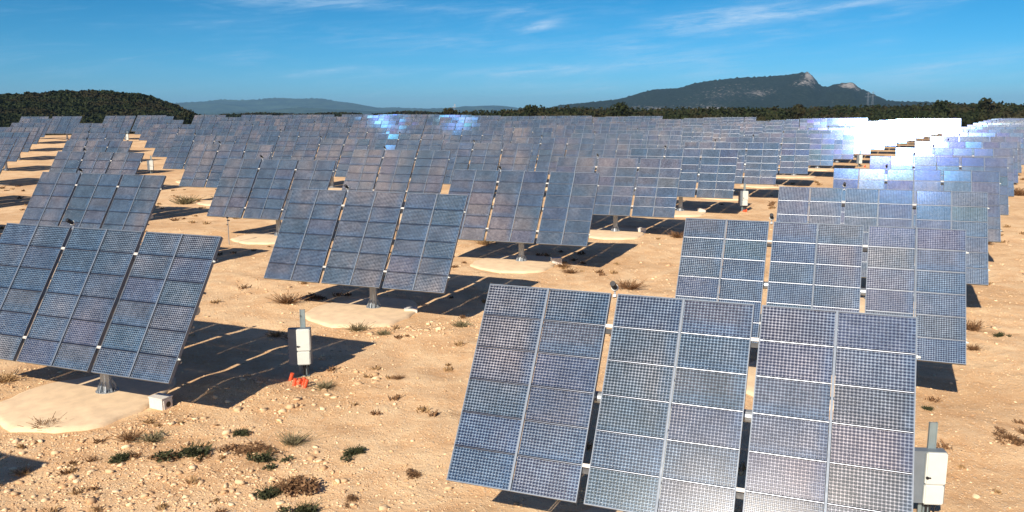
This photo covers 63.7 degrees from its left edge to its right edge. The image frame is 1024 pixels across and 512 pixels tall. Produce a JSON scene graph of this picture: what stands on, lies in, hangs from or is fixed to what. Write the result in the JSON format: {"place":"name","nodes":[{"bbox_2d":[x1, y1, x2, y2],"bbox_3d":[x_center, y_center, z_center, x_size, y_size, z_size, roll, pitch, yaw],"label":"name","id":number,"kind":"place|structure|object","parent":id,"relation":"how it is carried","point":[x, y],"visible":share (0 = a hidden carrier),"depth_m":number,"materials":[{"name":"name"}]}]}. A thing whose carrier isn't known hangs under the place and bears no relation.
{"place":"outdoors","nodes":[
{"label":"outdoors","id":0,"kind":"place"},
{"bbox_2d":[200,107,490,114],"bbox_3d":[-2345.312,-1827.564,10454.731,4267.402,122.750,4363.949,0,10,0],"label":"foothills","id":1,"kind":"structure","parent":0,"point":[304,110],"depth_m":9978.65,"materials":[{"name":"green plant"}]},
{"bbox_2d":[173,98,518,114],"bbox_3d":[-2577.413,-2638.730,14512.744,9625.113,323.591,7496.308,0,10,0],"label":"mountains","id":2,"kind":"structure","parent":0,"point":[225,105],"depth_m":13827.97,"materials":[{"name":"grey stone"}]},
{"bbox_2d":[0,115,1023,511],"bbox_3d":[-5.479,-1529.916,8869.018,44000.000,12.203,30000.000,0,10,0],"label":"ground","id":3,"kind":"structure","parent":0,"point":[32,165],"depth_m":37.16,"materials":[{"name":"beige sand"}]},
{"bbox_2d":[0,138,16,185],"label":"solar tracker","id":4,"kind":"object","parent":3,"relation":"on","point":[6,146],"visible":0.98,"depth_m":121.45,"materials":[{"name":"glass"}]},
{"bbox_2d":[0,132,29,169],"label":"solar tracker","id":5,"kind":"object","parent":3,"relation":"on","point":[20,142],"visible":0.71,"depth_m":148.05,"materials":[{"name":"glass"}]},
{"bbox_2d":[0,125,39,159],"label":"solar tracker","id":6,"kind":"object","parent":3,"relation":"on","point":[33,131],"visible":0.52,"depth_m":175.32,"materials":[{"name":"glass"}]},
{"bbox_2d":[10,121,46,150],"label":"solar tracker","id":7,"kind":"object","parent":3,"relation":"on","point":[40,131],"visible":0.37,"depth_m":202.47,"materials":[{"name":"glass"}]},
{"bbox_2d":[46,115,81,139],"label":"solar tracker","id":8,"kind":"object","parent":3,"relation":"on","point":[66,125],"visible":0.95,"depth_m":246.01,"materials":[{"name":"glass"}]},
{"bbox_2d":[19,168,165,280],"bbox_3d":[-30.584,-2.301,59.554,12.009,7.890,7.621,4,11,21],"label":"solar tracker","id":9,"kind":"object","parent":3,"relation":"on","point":[110,201],"visible":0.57,"depth_m":59.49,"materials":[{"name":"glass"}]},
{"bbox_2d":[49,148,144,220],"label":"solar tracker","id":10,"kind":"object","parent":3,"relation":"on","point":[122,163],"visible":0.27,"depth_m":85.82,"materials":[{"name":"glass"}]},
{"bbox_2d":[62,138,132,164],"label":"solar tracker","id":11,"kind":"object","parent":3,"relation":"on","point":[96,146],"visible":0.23,"depth_m":112.25,"materials":[{"name":"glass"}]},
{"bbox_2d":[69,131,125,142],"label":"solar tracker","id":12,"kind":"object","parent":3,"relation":"on","point":[101,136],"visible":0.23,"depth_m":138.71,"materials":[{"name":"glass"}]},
{"bbox_2d":[74,126,120,136],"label":"solar tracker","id":13,"kind":"object","parent":3,"relation":"on","point":[98,130],"visible":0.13,"depth_m":165.57,"materials":[{"name":"glass"}]},
{"bbox_2d":[0,218,222,433],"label":"solar tracker","id":14,"kind":"object","parent":3,"relation":"on","point":[121,308],"visible":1,"depth_m":33.24,"materials":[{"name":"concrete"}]},
{"bbox_2d":[103,115,135,132],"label":"solar tracker","id":15,"kind":"object","parent":3,"relation":"on","point":[125,124],"visible":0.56,"depth_m":245.53,"materials":[{"name":"glass"}]},
{"bbox_2d":[106,425,150,442],"bbox_3d":[-14.092,6.609,30.109,1.412,0.384,1.668,-2,10,-11],"label":"scrub plant","id":16,"kind":"object","parent":3,"relation":"on","point":[128,437],"visible":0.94,"depth_m":30.22,"materials":[{"name":"brown plant"}]},
{"bbox_2d":[135,115,173,134],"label":"solar tracker","id":17,"kind":"object","parent":3,"relation":"on","point":[141,124],"visible":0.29,"depth_m":236.18,"materials":[{"name":"glass"}]},
{"bbox_2d":[131,427,178,446],"bbox_3d":[-13.191,6.674,30.133,1.711,0.350,1.808,-2,10,-10],"label":"scrub plant","id":18,"kind":"object","parent":3,"relation":"on","point":[155,437],"visible":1,"depth_m":30.33,"materials":[{"name":"plant"}]},
{"bbox_2d":[148,393,172,410],"bbox_3d":[-14.319,5.959,33.606,0.808,0.518,0.558,5,11,25],"label":"junction box","id":19,"kind":"object","parent":3,"relation":"on","point":[160,401],"visible":1,"depth_m":33.41,"materials":[{"name":"plastic"}]},
{"bbox_2d":[139,118,183,140],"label":"solar tracker","id":20,"kind":"object","parent":3,"relation":"on","point":[147,129],"visible":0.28,"depth_m":208.68,"materials":[{"name":"glass"}]},
{"bbox_2d":[144,123,195,147],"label":"solar tracker","id":21,"kind":"object","parent":3,"relation":"on","point":[154,136],"visible":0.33,"depth_m":181.50,"materials":[{"name":"glass"}]},
{"bbox_2d":[152,127,212,167],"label":"solar tracker","id":22,"kind":"object","parent":3,"relation":"on","point":[165,142],"visible":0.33,"depth_m":154.48,"materials":[{"name":"glass"}]},
{"bbox_2d":[153,437,222,462],"bbox_3d":[-11.371,6.910,29.196,1.812,0.440,2.140,4,11,25],"label":"scrub plant","id":23,"kind":"object","parent":3,"relation":"on","point":[193,451],"visible":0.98,"depth_m":29.09,"materials":[{"name":"green plant"}]},
{"bbox_2d":[162,133,236,182],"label":"solar tracker","id":24,"kind":"object","parent":3,"relation":"on","point":[180,152],"visible":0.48,"depth_m":127.59,"materials":[{"name":"glass"}]},
{"bbox_2d":[201,116,240,134],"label":"solar tracker","id":25,"kind":"object","parent":3,"relation":"on","point":[209,122],"visible":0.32,"depth_m":224.38,"materials":[{"name":"glass"}]},
{"bbox_2d":[179,141,273,205],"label":"solar tracker","id":26,"kind":"object","parent":3,"relation":"on","point":[200,167],"visible":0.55,"depth_m":100.79,"materials":[{"name":"glass"}]},
{"bbox_2d":[215,120,259,138],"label":"solar tracker","id":27,"kind":"object","parent":3,"relation":"on","point":[223,128],"visible":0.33,"depth_m":196.94,"materials":[{"name":"glass"}]},
{"bbox_2d":[230,441,284,457],"bbox_3d":[-9.130,6.907,29.560,2.212,0.297,1.426,4,11,23],"label":"scrub plant","id":28,"kind":"object","parent":3,"relation":"on","point":[247,449],"visible":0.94,"depth_m":29.54,"materials":[{"name":"brown plant"}]},
{"bbox_2d":[234,124,284,149],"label":"solar tracker","id":29,"kind":"object","parent":3,"relation":"on","point":[242,134],"visible":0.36,"depth_m":169.51,"materials":[{"name":"glass"}]},
{"bbox_2d":[252,481,286,500],"bbox_3d":[-7.822,7.554,26.471,1.080,0.337,1.099,-2,10,-9],"label":"scrub plant","id":30,"kind":"object","parent":3,"relation":"on","point":[265,493],"visible":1,"depth_m":26.36,"materials":[{"name":"green plant"}]},
{"bbox_2d":[246,447,293,470],"bbox_3d":[-8.527,7.041,28.772,1.535,0.370,1.191,6,12,34],"label":"scrub plant","id":31,"kind":"object","parent":3,"relation":"on","point":[260,457],"visible":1,"depth_m":28.73,"materials":[{"name":"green plant"}]},
{"bbox_2d":[207,155,336,244],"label":"solar tracker","id":32,"kind":"object","parent":3,"relation":"on","point":[270,191],"visible":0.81,"depth_m":74.13,"materials":[{"name":"glass"}]},
{"bbox_2d":[255,114,290,128],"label":"solar tracker","id":33,"kind":"object","parent":3,"relation":"on","point":[269,120],"visible":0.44,"depth_m":239.99,"materials":[{"name":"glass"}]},
{"bbox_2d":[257,129,319,159],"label":"solar tracker","id":34,"kind":"object","parent":3,"relation":"on","point":[283,148],"visible":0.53,"depth_m":142.00,"materials":[{"name":"glass"}]},
{"bbox_2d":[266,291,314,304],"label":"scrub plant","id":35,"kind":"object","parent":3,"relation":"on","point":[288,300],"visible":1,"depth_m":50.69,"materials":[{"name":"brown plant"}]},
{"bbox_2d":[274,118,314,130],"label":"solar tracker","id":36,"kind":"object","parent":3,"relation":"on","point":[291,124],"visible":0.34,"depth_m":212.06,"materials":[{"name":"glass"}]},
{"bbox_2d":[270,473,319,496],"bbox_3d":[-6.990,7.410,26.911,1.750,0.448,1.557,0,10,-1],"label":"scrub plant","id":37,"kind":"object","parent":3,"relation":"on","point":[300,483],"visible":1,"depth_m":26.67,"materials":[{"name":"brown plant"}]},
{"bbox_2d":[287,309,312,376],"bbox_3d":[-9.570,3.965,37.132,1.025,3.103,0.590,-1,10,-7],"label":"inverter cabinet","id":38,"kind":"object","parent":3,"relation":"on","point":[299,340],"visible":1,"depth_m":36.99,"materials":[{"name":"white metal"}]},
{"bbox_2d":[276,497,325,511],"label":"scrub plant","id":39,"kind":"object","parent":3,"relation":"on","point":[304,507],"visible":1,"depth_m":25.38,"materials":[{"name":"green plant"}]},
{"bbox_2d":[277,428,326,445],"bbox_3d":[-7.865,6.702,30.257,1.868,0.491,1.768,1,10,7],"label":"scrub plant","id":40,"kind":"object","parent":3,"relation":"on","point":[293,441],"visible":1,"depth_m":30.30,"materials":[{"name":"green plant"}]},
{"bbox_2d":[298,121,345,142],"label":"solar tracker","id":41,"kind":"object","parent":3,"relation":"on","point":[322,128],"visible":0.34,"depth_m":184.42,"materials":[{"name":"glass"}]},
{"bbox_2d":[291,136,370,189],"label":"solar tracker","id":42,"kind":"object","parent":3,"relation":"on","point":[333,149],"visible":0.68,"depth_m":115.33,"materials":[{"name":"glass"}]},
{"bbox_2d":[220,110,441,118],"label":"woodland","id":43,"kind":"object","parent":3,"relation":"on","point":[339,114],"visible":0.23,"depth_m":1055.34,"materials":[{"name":"green plant"}]},
{"bbox_2d":[323,115,361,134],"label":"solar tracker","id":44,"kind":"object","parent":3,"relation":"on","point":[348,121],"visible":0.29,"depth_m":227.61,"materials":[{"name":"glass"}]},
{"bbox_2d":[340,444,368,462],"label":"scrub plant","id":45,"kind":"object","parent":3,"relation":"on","point":[354,451],"visible":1,"depth_m":29.36,"materials":[{"name":"green plant"}]},
{"bbox_2d":[330,126,386,153],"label":"solar tracker","id":46,"kind":"object","parent":3,"relation":"on","point":[356,133],"visible":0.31,"depth_m":157.34,"materials":[{"name":"glass"}]},
{"bbox_2d":[264,184,468,327],"bbox_3d":[-8.565,-0.086,48.135,12.009,7.890,7.621,4,11,21],"label":"solar tracker","id":47,"kind":"object","parent":3,"relation":"on","point":[363,240],"visible":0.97,"depth_m":47.80,"materials":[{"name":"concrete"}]},
{"bbox_2d":[352,119,396,138],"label":"solar tracker","id":48,"kind":"object","parent":3,"relation":"on","point":[372,124],"visible":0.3,"depth_m":200.03,"materials":[{"name":"glass"}]},
{"bbox_2d":[366,114,402,124],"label":"solar tracker","id":49,"kind":"object","parent":3,"relation":"on","point":[379,117],"visible":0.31,"depth_m":243.57,"materials":[{"name":"glass"}]},
{"bbox_2d":[342,146,450,219],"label":"solar tracker","id":50,"kind":"object","parent":3,"relation":"on","point":[364,168],"visible":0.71,"depth_m":88.52,"materials":[{"name":"glass"}]},
{"bbox_2d":[374,132,444,180],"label":"solar tracker","id":51,"kind":"object","parent":3,"relation":"on","point":[413,141],"visible":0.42,"depth_m":130.34,"materials":[{"name":"glass"}]},
{"bbox_2d":[389,123,441,156],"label":"solar tracker","id":52,"kind":"object","parent":3,"relation":"on","point":[416,129],"visible":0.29,"depth_m":172.68,"materials":[{"name":"glass"}]},
{"bbox_2d":[398,117,439,131],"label":"solar tracker","id":53,"kind":"object","parent":3,"relation":"on","point":[420,121],"visible":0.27,"depth_m":215.66,"materials":[{"name":"glass"}]},
{"bbox_2d":[439,116,478,128],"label":"solar tracker","id":54,"kind":"object","parent":3,"relation":"on","point":[472,120],"visible":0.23,"depth_m":231.18,"materials":[{"name":"glass"}]},
{"bbox_2d":[440,121,488,141],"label":"solar tracker","id":55,"kind":"object","parent":3,"relation":"on","point":[483,127],"visible":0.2,"depth_m":187.82,"materials":[{"name":"glass"}]},
{"bbox_2d":[441,128,504,160],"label":"solar tracker","id":56,"kind":"object","parent":3,"relation":"on","point":[456,136],"visible":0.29,"depth_m":145.40,"materials":[{"name":"glass"}]},
{"bbox_2d":[443,140,532,201],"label":"solar tracker","id":57,"kind":"object","parent":3,"relation":"on","point":[486,156],"visible":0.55,"depth_m":103.39,"materials":[{"name":"glass"}]},
{"bbox_2d":[483,119,527,140],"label":"solar tracker","id":58,"kind":"object","parent":3,"relation":"on","point":[492,125],"visible":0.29,"depth_m":203.15,"materials":[{"name":"glass"}]},
{"bbox_2d":[0,227,1023,511],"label":"loose stones","id":59,"kind":"object","parent":3,"relation":"on","point":[192,467],"visible":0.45,"depth_m":29.78,"materials":[{"name":"stone"}]},
{"bbox_2d":[0,178,1023,511],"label":"weeds","id":60,"kind":"object","parent":3,"relation":"on","point":[196,480],"visible":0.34,"depth_m":31.74,"materials":[{"name":"plant"}]},
{"bbox_2d":[448,165,599,273],"bbox_3d":[0.467,-2.794,62.474,12.009,7.890,7.621,4,11,21],"label":"solar tracker","id":61,"kind":"object","parent":3,"relation":"on","point":[509,211],"visible":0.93,"depth_m":61.98,"materials":[{"name":"glass"}]},
{"bbox_2d":[495,126,552,154],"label":"solar tracker","id":62,"kind":"object","parent":3,"relation":"on","point":[529,132],"visible":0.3,"depth_m":160.35,"materials":[{"name":"glass"}]},
{"bbox_2d":[520,119,561,137],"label":"solar tracker","id":63,"kind":"object","parent":3,"relation":"on","point":[537,123],"visible":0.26,"depth_m":218.48,"materials":[{"name":"glass"}]},
{"bbox_2d":[513,135,594,189],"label":"solar tracker","id":64,"kind":"object","parent":3,"relation":"on","point":[549,154],"visible":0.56,"depth_m":117.81,"materials":[{"name":"glass"}]},
{"bbox_2d":[539,124,592,154],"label":"solar tracker","id":65,"kind":"object","parent":3,"relation":"on","point":[564,131],"visible":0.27,"depth_m":175.18,"materials":[{"name":"glass"}]},
{"bbox_2d":[577,121,626,137],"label":"solar tracker","id":66,"kind":"object","parent":3,"relation":"on","point":[600,128],"visible":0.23,"depth_m":190.07,"materials":[{"name":"glass"}]},
{"bbox_2d":[571,131,642,178],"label":"solar tracker","id":67,"kind":"object","parent":3,"relation":"on","point":[626,143],"visible":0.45,"depth_m":132.30,"materials":[{"name":"glass"}]},
{"bbox_2d":[607,102,629,116],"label":"holm oak","id":68,"kind":"object","parent":3,"relation":"on","point":[621,109],"visible":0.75,"depth_m":328.50,"materials":[{"name":"green plant"}]},
{"bbox_2d":[556,153,681,239],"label":"solar tracker","id":69,"kind":"object","parent":3,"relation":"on","point":[614,197],"visible":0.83,"depth_m":76.03,"materials":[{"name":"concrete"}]},
{"bbox_2d":[608,120,655,133],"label":"solar tracker","id":70,"kind":"object","parent":3,"relation":"on","point":[642,126],"visible":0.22,"depth_m":205.00,"materials":[{"name":"glass"}]},
{"bbox_2d":[615,128,681,157],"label":"solar tracker","id":71,"kind":"object","parent":3,"relation":"on","point":[670,139],"visible":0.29,"depth_m":147.04,"materials":[{"name":"glass"}]},
{"bbox_2d":[637,120,681,129],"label":"solar tracker","id":72,"kind":"object","parent":3,"relation":"on","point":[669,124],"visible":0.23,"depth_m":220.25,"materials":[{"name":"glass"}]},
{"bbox_2d":[446,281,920,511],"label":"solar tracker","id":73,"kind":"object","parent":3,"relation":"on","point":[667,437],"visible":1,"depth_m":22.05,"materials":[{"name":"glass"}]},
{"bbox_2d":[653,126,713,148],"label":"solar tracker","id":74,"kind":"object","parent":3,"relation":"on","point":[704,134],"visible":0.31,"depth_m":161.78,"materials":[{"name":"glass"}]},
{"bbox_2d":[630,145,737,216],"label":"solar tracker","id":75,"kind":"object","parent":3,"relation":"on","point":[711,174],"visible":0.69,"depth_m":90.23,"materials":[{"name":"glass"}]},
{"bbox_2d":[684,124,739,147],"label":"solar tracker","id":76,"kind":"object","parent":3,"relation":"on","point":[730,131],"visible":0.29,"depth_m":176.63,"materials":[{"name":"glass"}]},
{"bbox_2d":[433,100,1023,126],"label":"woodland","id":77,"kind":"object","parent":3,"relation":"on","point":[968,114],"visible":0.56,"depth_m":378.00,"materials":[{"name":"green plant"}]},
{"bbox_2d":[931,100,951,113],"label":"holm oak","id":78,"kind":"object","parent":77,"relation":"on","point":[945,107],"visible":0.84,"depth_m":374.33,"materials":[{"name":"green plant"}]},
{"bbox_2d":[683,139,778,200],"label":"solar tracker","id":79,"kind":"object","parent":3,"relation":"on","point":[759,155],"visible":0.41,"depth_m":104.54,"materials":[{"name":"glass"}]},
{"bbox_2d":[711,122,762,141],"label":"solar tracker","id":80,"kind":"object","parent":3,"relation":"on","point":[752,129],"visible":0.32,"depth_m":191.44,"materials":[{"name":"glass"}]},
{"bbox_2d":[733,121,781,134],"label":"solar tracker","id":81,"kind":"object","parent":3,"relation":"on","point":[773,127],"visible":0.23,"depth_m":206.50,"materials":[{"name":"glass"}]},
{"bbox_2d":[726,134,809,187],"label":"solar tracker","id":82,"kind":"object","parent":3,"relation":"on","point":[793,150],"visible":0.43,"depth_m":119.00,"materials":[{"name":"glass"}]},
{"bbox_2d":[753,119,798,137],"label":"solar tracker","id":83,"kind":"object","parent":3,"relation":"on","point":[789,124],"visible":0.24,"depth_m":221.39,"materials":[{"name":"glass"}]},
{"bbox_2d":[777,104,805,118],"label":"holm oak","id":84,"kind":"object","parent":3,"relation":"on","point":[796,111],"visible":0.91,"depth_m":344.85,"materials":[{"name":"green plant"}]},
{"bbox_2d":[758,131,834,177],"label":"solar tracker","id":85,"kind":"object","parent":3,"relation":"on","point":[824,150],"visible":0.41,"depth_m":133.60,"materials":[{"name":"glass"}]},
{"bbox_2d":[785,128,854,170],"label":"solar tracker","id":86,"kind":"object","parent":3,"relation":"on","point":[847,145],"visible":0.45,"depth_m":148.05,"materials":[{"name":"glass"}]},
{"bbox_2d":[675,213,968,409],"bbox_3d":[13.367,2.262,36.523,12.009,7.890,7.621,4,11,21],"label":"solar tracker","id":87,"kind":"object","parent":3,"relation":"on","point":[934,292],"visible":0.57,"depth_m":36.28,"materials":[{"name":"glass"}]},
{"bbox_2d":[807,126,870,161],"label":"solar tracker","id":88,"kind":"object","parent":3,"relation":"on","point":[863,145],"visible":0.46,"depth_m":162.70,"materials":[{"name":"glass"}]},
{"bbox_2d":[826,124,884,157],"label":"solar tracker","id":89,"kind":"object","parent":3,"relation":"on","point":[878,137],"visible":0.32,"depth_m":177.47,"materials":[{"name":"glass"}]},
{"bbox_2d":[842,122,896,145],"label":"solar tracker","id":90,"kind":"object","parent":3,"relation":"on","point":[891,136],"visible":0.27,"depth_m":192.17,"materials":[{"name":"glass"}]},
{"bbox_2d":[856,121,906,142],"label":"solar tracker","id":91,"kind":"object","parent":3,"relation":"on","point":[902,132],"visible":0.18,"depth_m":207.10,"materials":[{"name":"glass"}]},
{"bbox_2d":[776,182,989,316],"bbox_3d":[22.431,-0.439,50.651,12.009,7.890,7.621,4,11,21],"label":"solar tracker","id":92,"kind":"object","parent":3,"relation":"on","point":[962,210],"visible":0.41,"depth_m":50.53,"materials":[{"name":"glass"}]},
{"bbox_2d":[868,121,915,146],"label":"solar tracker","id":93,"kind":"object","parent":3,"relation":"on","point":[911,130],"visible":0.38,"depth_m":221.81,"materials":[{"name":"glass"}]},
{"bbox_2d":[833,164,1001,242],"bbox_3d":[31.549,-3.151,64.826,12.009,7.890,7.621,4,11,21],"label":"solar tracker","id":94,"kind":"object","parent":3,"relation":"on","point":[955,180],"visible":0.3,"depth_m":64.88,"materials":[{"name":"glass"}]},
{"bbox_2d":[913,422,947,511],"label":"inverter cabinet","id":95,"kind":"object","parent":3,"relation":"on","point":[930,465],"visible":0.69,"depth_m":24.82,"materials":[{"name":"white plastic"}]},
{"bbox_2d":[870,152,1008,214],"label":"solar tracker","id":96,"kind":"object","parent":3,"relation":"on","point":[942,164],"visible":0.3,"depth_m":79.14,"materials":[{"name":"glass"}]},
{"bbox_2d":[895,144,1013,196],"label":"solar tracker","id":97,"kind":"object","parent":3,"relation":"on","point":[960,153],"visible":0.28,"depth_m":93.45,"materials":[{"name":"glass"}]},
{"bbox_2d":[915,138,1018,182],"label":"solar tracker","id":98,"kind":"object","parent":3,"relation":"on","point":[965,144],"visible":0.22,"depth_m":107.83,"materials":[{"name":"glass"}]},
{"bbox_2d":[930,134,1021,172],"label":"solar tracker","id":99,"kind":"object","parent":3,"relation":"on","point":[978,139],"visible":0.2,"depth_m":122.25,"materials":[{"name":"glass"}]},
{"bbox_2d":[942,130,1023,164],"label":"solar tracker","id":100,"kind":"object","parent":3,"relation":"on","point":[989,135],"visible":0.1,"depth_m":136.55,"materials":[{"name":"glass"}]},
{"bbox_2d":[974,97,999,113],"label":"holm oak","id":101,"kind":"object","parent":3,"relation":"on","point":[986,104],"visible":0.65,"depth_m":365.00,"materials":[{"name":"green plant"}]},
{"bbox_2d":[952,127,1023,137],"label":"solar tracker","id":102,"kind":"object","parent":3,"relation":"on","point":[995,131],"visible":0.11,"depth_m":151.60,"materials":[{"name":"glass"}]},
{"bbox_2d":[991,426,1023,445],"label":"scrub plant","id":103,"kind":"object","parent":3,"relation":"on","point":[1010,436],"visible":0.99,"depth_m":30.92,"materials":[{"name":"brown plant"}]},
{"bbox_2d":[0,0,1023,108],"label":"sky","id":104,"kind":"structure","parent":0,"point":[425,54],"materials":[{"name":"blue"}]},
{"bbox_2d":[537,72,967,110],"bbox_3d":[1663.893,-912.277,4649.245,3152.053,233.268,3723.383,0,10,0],"label":"mountain","id":105,"kind":"structure","parent":0,"point":[806,89],"depth_m":4119.90,"materials":[{"name":"stone"}]},
{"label":"hill","id":106,"kind":"structure","parent":0,"visible":0},
{"bbox_2d":[0,89,203,134],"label":"hill woodland","id":107,"kind":"object","parent":106,"relation":"on","point":[92,106],"visible":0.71,"depth_m":495.21,"materials":[{"name":"green plant"}]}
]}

